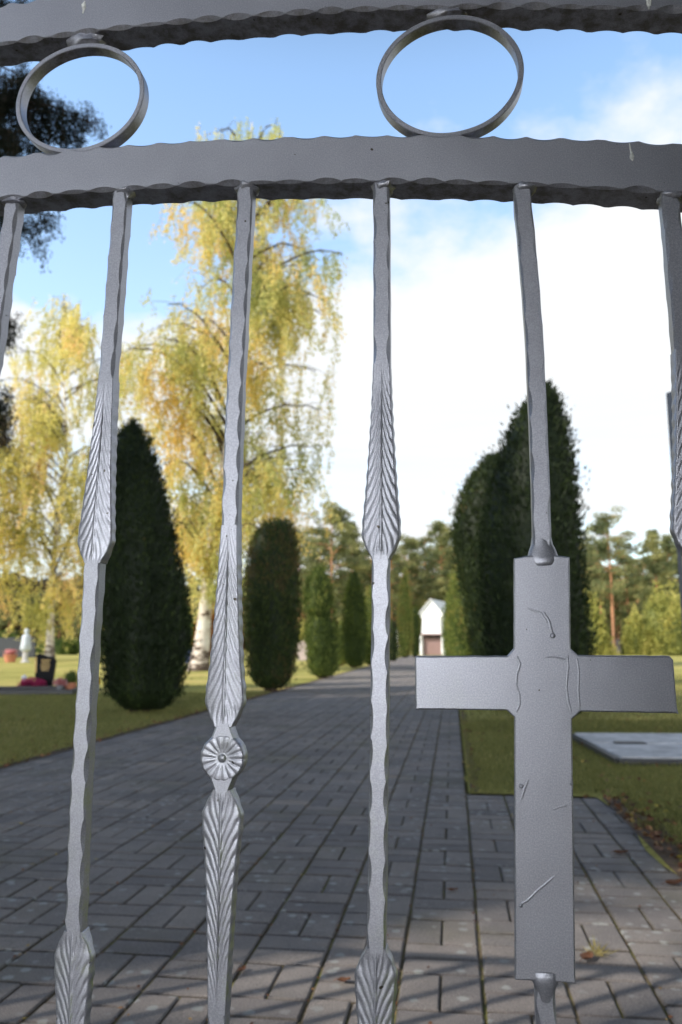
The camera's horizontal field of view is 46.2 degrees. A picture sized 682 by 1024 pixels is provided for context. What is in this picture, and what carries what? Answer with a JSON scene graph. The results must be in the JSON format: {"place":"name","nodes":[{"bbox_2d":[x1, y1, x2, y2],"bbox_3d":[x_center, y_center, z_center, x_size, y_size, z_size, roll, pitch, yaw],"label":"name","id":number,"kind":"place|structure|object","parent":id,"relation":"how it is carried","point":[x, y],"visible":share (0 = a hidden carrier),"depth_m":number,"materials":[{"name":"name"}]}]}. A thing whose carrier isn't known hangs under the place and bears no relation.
{"place":"outdoors","nodes":[
{"label":"outdoors","id":0,"kind":"place"},
{"bbox_2d":[0,649,419,768],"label":"lawn","id":1,"kind":"structure","parent":0,"point":[67,663],"depth_m":17.82,"materials":[{"name":"green plant"}]},
{"bbox_2d":[3,649,18,661],"bbox_3d":[-14.666,6.343,35.438,0.712,0.635,0.722,0,-9,0],"label":"flower bowl","id":2,"kind":"object","parent":1,"relation":"on","point":[10,655],"visible":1,"depth_m":35.26,"materials":[{"name":"ceramic"}]},
{"bbox_2d":[0,629,22,637],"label":"shrub","id":3,"kind":"object","parent":1,"relation":"on","point":[12,635],"visible":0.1,"depth_m":57.18,"materials":[{"name":"green plant"}]},
{"bbox_2d":[0,587,26,634],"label":"tree","id":4,"kind":"object","parent":1,"relation":"on","point":[8,623],"visible":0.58,"depth_m":83.55,"materials":[{"name":"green plant"}]},
{"bbox_2d":[0,638,36,656],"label":"headstone","id":5,"kind":"structure","parent":1,"relation":"on","point":[8,643],"depth_m":45.25,"materials":[{"name":"grey stone"}]},
{"bbox_2d":[20,629,30,661],"bbox_3d":[-13.985,5.921,35.510,0.480,1.490,0.468,0,-9,0],"label":"grave statue","id":6,"kind":"object","parent":1,"relation":"on","point":[25,647],"visible":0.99,"depth_m":35.37,"materials":[{"name":"grey stone"}]},
{"bbox_2d":[0,382,56,626],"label":"weeping birch","id":7,"kind":"object","parent":1,"relation":"on","point":[3,551],"visible":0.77,"depth_m":38.81,"materials":[{"name":"yellow plant"}]},
{"bbox_2d":[20,594,44,637],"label":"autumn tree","id":8,"kind":"object","parent":1,"relation":"on","point":[31,601],"visible":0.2,"depth_m":85.19,"materials":[{"name":"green plant"}]},
{"bbox_2d":[17,676,48,685],"bbox_3d":[-5.649,3.142,14.591,0.650,0.281,0.652,0,-9,0],"label":"heather","id":9,"kind":"object","parent":1,"relation":"on","point":[34,681],"visible":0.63,"depth_m":14.54,"materials":[{"name":"pink plant"}]},
{"bbox_2d":[28,592,47,637],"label":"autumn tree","id":10,"kind":"object","parent":1,"relation":"on","point":[43,595],"visible":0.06,"depth_m":93.41,"materials":[{"name":"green plant"}]},
{"bbox_2d":[0,686,76,695],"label":"grave border","id":11,"kind":"object","parent":1,"relation":"on","point":[26,690],"visible":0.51,"depth_m":13.13,"materials":[{"name":"stone"}]},
{"bbox_2d":[53,677,67,688],"bbox_3d":[-4.916,3.018,13.995,0.260,0.267,0.261,3,-10,-19],"label":"vase","id":12,"kind":"object","parent":11,"relation":"on","point":[59,683],"visible":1,"depth_m":13.95,"materials":[{"name":"pink metal"}]},
{"bbox_2d":[62,669,76,688],"bbox_3d":[-4.774,2.978,14.151,0.298,0.396,0.292,0,-9,0],"label":"flower pot","id":13,"kind":"object","parent":11,"relation":"on","point":[71,678],"visible":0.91,"depth_m":14.09,"materials":[{"name":"ceramic"}]},
{"bbox_2d":[35,653,56,685],"bbox_3d":[-5.572,3.008,15.059,0.500,0.690,0.240,1,-9,-8],"label":"headstone","id":14,"kind":"object","parent":1,"relation":"on","point":[45,667],"visible":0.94,"depth_m":15.02,"materials":[{"name":"black stone"}]},
{"bbox_2d":[0,0,111,456],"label":"overhanging conifer","id":15,"kind":"object","parent":1,"relation":"on","point":[12,143],"visible":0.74,"depth_m":8.75,"materials":[{"name":"green plant"}]},
{"bbox_2d":[36,636,78,652],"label":"hedge","id":16,"kind":"object","parent":1,"relation":"on","point":[56,646],"visible":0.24,"depth_m":69.90,"materials":[{"name":"green plant"}]},
{"bbox_2d":[46,579,69,637],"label":"tree","id":17,"kind":"object","parent":1,"relation":"on","point":[58,631],"visible":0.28,"depth_m":91.25,"materials":[{"name":"green plant"}]},
{"bbox_2d":[55,638,78,654],"bbox_3d":[-19.750,9.801,57.819,1.655,1.530,1.730,-3,-10,20],"label":"hedge bush","id":18,"kind":"object","parent":1,"relation":"on","point":[73,649],"visible":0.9,"depth_m":57.48,"materials":[{"name":"green plant"}]},
{"bbox_2d":[0,293,141,657],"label":"weeping birch","id":19,"kind":"object","parent":1,"relation":"on","point":[45,417],"visible":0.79,"depth_m":39.99,"materials":[{"name":"yellow plant"}]},
{"bbox_2d":[71,587,82,634],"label":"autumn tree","id":20,"kind":"object","parent":1,"relation":"on","point":[75,624],"visible":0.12,"depth_m":81.00,"materials":[{"name":"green plant"}]},
{"bbox_2d":[99,417,201,712],"bbox_3d":[-2.497,0.629,10.232,1.411,3.828,1.370,5,-11,-30],"label":"columnar yew","id":21,"kind":"object","parent":1,"relation":"on","point":[145,647],"visible":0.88,"depth_m":9.80,"materials":[{"name":"green plant"}]},
{"bbox_2d":[182,573,199,614],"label":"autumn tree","id":22,"kind":"object","parent":1,"relation":"on","point":[195,613],"visible":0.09,"depth_m":96.46,"materials":[{"name":"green plant"}]},
{"bbox_2d":[186,607,197,648],"bbox_3d":[-11.435,8.876,59.408,3.018,4.476,3.069,0,-9,0],"label":"shrub","id":23,"kind":"object","parent":1,"relation":"on","point":[192,624],"visible":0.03,"depth_m":58.87,"materials":[{"name":"green plant"}]},
{"bbox_2d":[192,603,213,651],"bbox_3d":[-8.429,7.698,51.454,2.326,4.250,2.418,0,-9,0],"label":"shrub","id":24,"kind":"object","parent":1,"relation":"on","point":[212,620],"visible":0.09,"depth_m":50.99,"materials":[{"name":"green plant"}]},
{"bbox_2d":[119,117,350,670],"bbox_3d":[-3.576,-4.337,25.797,7.782,18.803,8.047,0,-9,0],"label":"weeping birch","id":25,"kind":"object","parent":1,"relation":"on","point":[272,289],"visible":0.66,"depth_m":25.24,"materials":[{"name":"yellow plant"}]},
{"bbox_2d":[242,587,248,636],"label":"pine tree","id":26,"kind":"object","parent":1,"relation":"on","point":[243,603],"visible":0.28,"depth_m":82.55,"materials":[{"name":"green plant"}]},
{"bbox_2d":[242,517,308,690],"bbox_3d":[-1.268,1.659,14.576,1.355,3.197,1.437,0,-9,0],"label":"columnar yew","id":27,"kind":"object","parent":1,"relation":"on","point":[272,591],"visible":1,"depth_m":14.22,"materials":[{"name":"green plant"}]},
{"bbox_2d":[296,618,306,653],"bbox_3d":[-3.056,9.348,59.333,2.469,3.172,2.529,-3,-10,20],"label":"shrub","id":28,"kind":"object","parent":1,"relation":"on","point":[302,631],"visible":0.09,"depth_m":58.70,"materials":[{"name":"green plant"}]},
{"bbox_2d":[297,641,306,659],"bbox_3d":[-1.891,6.846,39.488,0.500,0.950,0.150,0,-9,0],"label":"gravestone","id":29,"kind":"object","parent":1,"relation":"on","point":[302,654],"visible":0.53,"depth_m":39.40,"materials":[{"name":"stone"}]},
{"bbox_2d":[297,593,310,622],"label":"pine tree","id":30,"kind":"object","parent":1,"relation":"on","point":[302,614],"visible":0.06,"depth_m":83.64,"materials":[{"name":"green plant"}]},
{"bbox_2d":[294,525,328,624],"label":"pine tree","id":31,"kind":"object","parent":1,"relation":"on","point":[302,554],"visible":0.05,"depth_m":75.23,"materials":[{"name":"green plant"}]},
{"bbox_2d":[300,534,342,586],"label":"pine tree","id":32,"kind":"object","parent":1,"relation":"on","point":[318,538],"visible":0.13,"depth_m":81.95,"materials":[{"name":"green plant"}]},
{"bbox_2d":[299,564,344,678],"bbox_3d":[-0.434,2.689,19.714,1.299,2.827,1.138,0,-9,0],"label":"columnar yew","id":33,"kind":"object","parent":1,"relation":"on","point":[323,645],"visible":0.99,"depth_m":19.45,"materials":[{"name":"green plant"}]},
{"bbox_2d":[297,501,362,617],"bbox_3d":[-0.714,4.959,60.168,5.556,11.547,4.985,3,-10,-15],"label":"pine tree","id":34,"kind":"object","parent":1,"relation":"on","point":[336,548],"visible":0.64,"depth_m":60.27,"materials":[{"name":"green plant"}]},
{"bbox_2d":[0,674,681,863],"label":"grass","id":35,"kind":"structure","parent":1,"relation":"on","point":[634,725],"depth_m":7.18,"materials":[{"name":"green plant"}]},
{"bbox_2d":[336,621,345,665],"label":"columnar yew","id":36,"kind":"object","parent":1,"relation":"on","point":[341,662],"visible":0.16,"depth_m":30.38,"materials":[{"name":"green plant"}]},
{"bbox_2d":[332,521,371,622],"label":"pine tree","id":37,"kind":"object","parent":1,"relation":"on","point":[359,551],"visible":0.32,"depth_m":73.60,"materials":[{"name":"green plant"}]},
{"bbox_2d":[336,569,371,667],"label":"columnar yew","id":38,"kind":"object","parent":1,"relation":"on","point":[354,629],"visible":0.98,"depth_m":27.86,"materials":[{"name":"green plant"}]},
{"bbox_2d":[342,555,371,603],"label":"pine tree","id":39,"kind":"object","parent":1,"relation":"on","point":[366,578],"visible":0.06,"depth_m":94.08,"materials":[{"name":"green plant"}]},
{"bbox_2d":[354,541,371,588],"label":"pine tree","id":40,"kind":"object","parent":1,"relation":"on","point":[366,554],"visible":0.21,"depth_m":85.02,"materials":[{"name":"green plant"}]},
{"bbox_2d":[363,584,371,664],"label":"columnar yew","id":41,"kind":"object","parent":1,"relation":"on","point":[368,600],"visible":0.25,"depth_m":31.27,"materials":[{"name":"green plant"}]},
{"bbox_2d":[364,549,415,622],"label":"pine tree","id":42,"kind":"object","parent":1,"relation":"on","point":[395,570],"visible":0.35,"depth_m":69.32,"materials":[{"name":"green plant"}]},
{"bbox_2d":[390,619,407,660],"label":"columnar yew","id":43,"kind":"object","parent":1,"relation":"on","point":[394,648],"visible":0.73,"depth_m":37.53,"materials":[{"name":"green plant"}]},
{"bbox_2d":[390,534,432,610],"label":"pine tree","id":44,"kind":"object","parent":1,"relation":"on","point":[408,545],"visible":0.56,"depth_m":77.59,"materials":[{"name":"green plant"}]},
{"bbox_2d":[418,599,445,654],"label":"white chapel","id":45,"kind":"structure","parent":1,"relation":"on","point":[431,615],"depth_m":57.04,"materials":[{"name":"paint"}]},
{"bbox_2d":[423,635,440,654],"bbox_3d":[6.562,9.483,57.087,1.357,1.435,0.150,-3,-10,20],"label":"door","id":46,"kind":"structure","parent":45,"relation":"in","point":[432,643],"depth_m":57.05,"materials":[{"name":"pink wood"}]},
{"bbox_2d":[0,655,681,1023],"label":"paved path","id":47,"kind":"structure","parent":0,"point":[160,765],"depth_m":2.88,"materials":[{"name":"grey stone"}]},
{"bbox_2d":[236,965,245,971],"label":"fallen leaf","id":48,"kind":"object","parent":47,"relation":"on","point":[241,968],"visible":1,"depth_m":2.10,"materials":[{"name":"brown plant"}]},
{"bbox_2d":[0,0,681,1023],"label":"iron gate","id":49,"kind":"structure","parent":47,"relation":"on","point":[542,682],"depth_m":0.67,"materials":[{"name":"grey metal"}]},
{"bbox_2d":[334,977,349,981],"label":"fallen leaf","id":50,"kind":"object","parent":47,"relation":"on","point":[342,979],"visible":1,"depth_m":2.03,"materials":[{"name":"brown plant"}]},
{"bbox_2d":[394,567,417,657],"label":"columnar yew","id":51,"kind":"object","parent":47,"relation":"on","point":[405,614],"visible":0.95,"depth_m":47.30,"materials":[{"name":"green plant"}]},
{"bbox_2d":[438,591,449,655],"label":"columnar yew","id":52,"kind":"object","parent":47,"relation":"on","point":[444,633],"visible":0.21,"depth_m":37.75,"materials":[{"name":"green plant"}]},
{"bbox_2d":[580,950,592,960],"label":"fallen leaf","id":53,"kind":"object","parent":47,"relation":"on","point":[586,955],"visible":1,"depth_m":2.18,"materials":[{"name":"orange plant"}]},
{"bbox_2d":[581,937,621,956],"bbox_3d":[0.716,1.197,2.212,0.100,0.053,0.108,-8,-12,40],"label":"grass tuft","id":54,"kind":"object","parent":47,"relation":"on","point":[598,950],"visible":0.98,"depth_m":2.21,"materials":[{"name":"green plant"}]},
{"bbox_2d":[610,850,627,852],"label":"fallen leaf","id":55,"kind":"object","parent":47,"relation":"on","point":[619,851],"visible":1,"depth_m":3.27,"materials":[{"name":"brown plant"}]},
{"bbox_2d":[662,879,681,883],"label":"fallen leaf","id":56,"kind":"object","parent":47,"relation":"on","point":[672,881],"visible":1,"depth_m":2.86,"materials":[{"name":"brown plant"}]},
{"bbox_2d":[0,0,681,609],"label":"sky","id":57,"kind":"structure","parent":0,"point":[458,360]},
{"bbox_2d":[461,712,480,791],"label":"verge","id":58,"kind":"structure","parent":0,"point":[462,714],"depth_m":5.82,"materials":[{"name":"green plant"}]},
{"bbox_2d":[459,710,492,793],"bbox_3d":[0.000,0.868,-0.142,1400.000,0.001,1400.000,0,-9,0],"label":"ground","id":59,"kind":"structure","parent":0,"point":[466,783],"depth_m":5.95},
{"bbox_2d":[0,561,677,649],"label":"woodland","id":60,"kind":"object","parent":59,"relation":"on","point":[17,628],"visible":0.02,"depth_m":103.01,"materials":[{"name":"green plant"}]},
{"bbox_2d":[419,650,681,873],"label":"lawn","id":61,"kind":"structure","parent":0,"point":[677,662],"depth_m":5.42,"materials":[{"name":"green plant"}]},
{"bbox_2d":[0,671,681,1023],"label":"leaf litter","id":62,"kind":"object","parent":61,"relation":"on","point":[648,827],"visible":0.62,"depth_m":4.00,"materials":[{"name":"brown plant"}]},
{"bbox_2d":[411,606,421,656],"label":"columnar yew","id":63,"kind":"object","parent":61,"relation":"on","point":[417,642],"visible":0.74,"depth_m":49.03,"materials":[{"name":"green plant"}]},
{"bbox_2d":[407,552,427,615],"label":"pine tree","id":64,"kind":"object","parent":61,"relation":"on","point":[413,583],"visible":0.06,"depth_m":97.28,"materials":[{"name":"green plant"}]},
{"bbox_2d":[393,529,444,600],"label":"pine tree","id":65,"kind":"object","parent":61,"relation":"on","point":[429,566],"visible":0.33,"depth_m":83.75,"materials":[{"name":"green plant"}]},
{"bbox_2d":[419,520,454,606],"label":"pine tree","id":66,"kind":"object","parent":61,"relation":"on","point":[442,546],"visible":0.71,"depth_m":71.92,"materials":[{"name":"green plant"}]},
{"bbox_2d":[433,524,454,594],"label":"pine tree","id":67,"kind":"object","parent":61,"relation":"on","point":[437,563],"visible":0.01,"depth_m":78.28,"materials":[{"name":"green plant"}]},
{"bbox_2d":[440,564,472,655],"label":"columnar yew","id":68,"kind":"object","parent":61,"relation":"on","point":[455,645],"visible":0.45,"depth_m":24.61,"materials":[{"name":"green plant"}]},
{"bbox_2d":[442,451,497,655],"bbox_3d":[2.962,1.087,15.728,1.910,4.700,1.977,0,-9,0],"label":"columnar yew","id":69,"kind":"object","parent":61,"relation":"on","point":[462,533],"visible":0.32,"depth_m":15.38,"materials":[{"name":"green plant"}]},
{"bbox_2d":[464,378,604,713],"bbox_3d":[2.270,0.376,9.653,1.546,4.140,1.536,-9,-13,43],"label":"columnar yew","id":70,"kind":"object","parent":61,"relation":"on","point":[505,531],"visible":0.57,"depth_m":9.30,"materials":[{"name":"green plant"}]},
{"bbox_2d":[579,529,601,594],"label":"pine tree","id":71,"kind":"object","parent":61,"relation":"on","point":[586,545],"visible":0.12,"depth_m":71.67,"materials":[{"name":"green plant"}]},
{"bbox_2d":[583,547,610,621],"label":"pine tree","id":72,"kind":"object","parent":61,"relation":"on","point":[606,608],"visible":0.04,"depth_m":82.79,"materials":[{"name":"green plant"}]},
{"bbox_2d":[583,586,614,654],"bbox_3d":[17.443,7.830,55.552,2.842,5.315,3.133,0,-9,0],"label":"shrub","id":73,"kind":"object","parent":61,"relation":"on","point":[603,633],"visible":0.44,"depth_m":54.69,"materials":[{"name":"green plant"}]},
{"bbox_2d":[586,534,617,613],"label":"pine tree","id":74,"kind":"object","parent":61,"relation":"on","point":[597,576],"visible":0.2,"depth_m":77.74,"materials":[{"name":"green plant"}]},
{"bbox_2d":[599,643,617,654],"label":"shrub","id":75,"kind":"object","parent":61,"relation":"on","point":[611,650],"visible":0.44,"depth_m":54.40,"materials":[{"name":"green plant"}]},
{"bbox_2d":[580,506,642,653],"bbox_3d":[20.884,5.229,61.824,5.067,11.534,4.564,-4,-10,24],"label":"pine tree","id":76,"kind":"object","parent":61,"relation":"on","point":[602,525],"visible":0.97,"depth_m":61.73,"materials":[{"name":"green plant"}]},
{"bbox_2d":[601,572,630,638],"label":"pine tree","id":77,"kind":"object","parent":61,"relation":"on","point":[617,623],"visible":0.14,"depth_m":96.85,"materials":[{"name":"green plant"}]},
{"bbox_2d":[611,639,620,652],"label":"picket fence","id":78,"kind":"object","parent":61,"relation":"on","point":[618,649],"visible":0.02,"depth_m":67.08,"materials":[{"name":"wood"}]},
{"bbox_2d":[601,553,644,624],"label":"pine tree","id":79,"kind":"object","parent":61,"relation":"on","point":[622,602],"visible":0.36,"depth_m":73.92,"materials":[{"name":"green plant"}]},
{"bbox_2d":[572,733,681,766],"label":"grave slab","id":80,"kind":"structure","parent":61,"relation":"on","point":[642,748],"depth_m":6.21,"materials":[{"name":"grey stone"}]},
{"bbox_2d":[618,603,652,655],"bbox_3d":[20.271,8.329,55.400,2.504,4.026,2.368,0,-9,0],"label":"shrub","id":81,"kind":"object","parent":61,"relation":"on","point":[632,642],"visible":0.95,"depth_m":54.86,"materials":[{"name":"green plant"}]},
{"bbox_2d":[621,563,651,613],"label":"pine tree","id":82,"kind":"object","parent":61,"relation":"on","point":[633,598],"visible":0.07,"depth_m":84.27,"materials":[{"name":"green plant"}]},
{"bbox_2d":[618,550,669,610],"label":"pine tree","id":83,"kind":"object","parent":61,"relation":"on","point":[636,571],"visible":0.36,"depth_m":71.54,"materials":[{"name":"green plant"}]},
{"bbox_2d":[633,529,676,615],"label":"pine tree","id":84,"kind":"object","parent":61,"relation":"on","point":[653,547],"visible":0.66,"depth_m":65.83,"materials":[{"name":"green plant"}]},
{"bbox_2d":[640,579,681,655],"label":"shrub","id":85,"kind":"object","parent":61,"relation":"on","point":[661,621],"visible":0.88,"depth_m":54.45,"materials":[{"name":"green plant"}]},
{"bbox_2d":[650,533,680,617],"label":"pine tree","id":86,"kind":"object","parent":61,"relation":"on","point":[666,543],"visible":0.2,"depth_m":76.05,"materials":[{"name":"green plant"}]},
{"bbox_2d":[662,541,679,600],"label":"pine tree","id":87,"kind":"object","parent":61,"relation":"on","point":[675,566],"visible":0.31,"depth_m":70.19,"materials":[{"name":"green plant"}]},
{"bbox_2d":[666,392,681,618],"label":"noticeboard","id":88,"kind":"object","parent":61,"relation":"on","point":[669,410],"visible":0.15,"depth_m":4.09,"materials":[{"name":"glass"}]},
{"bbox_2d":[603,798,681,878],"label":"verge","id":89,"kind":"structure","parent":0,"point":[664,855],"depth_m":3.44,"materials":[{"name":"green plant"}]}
]}

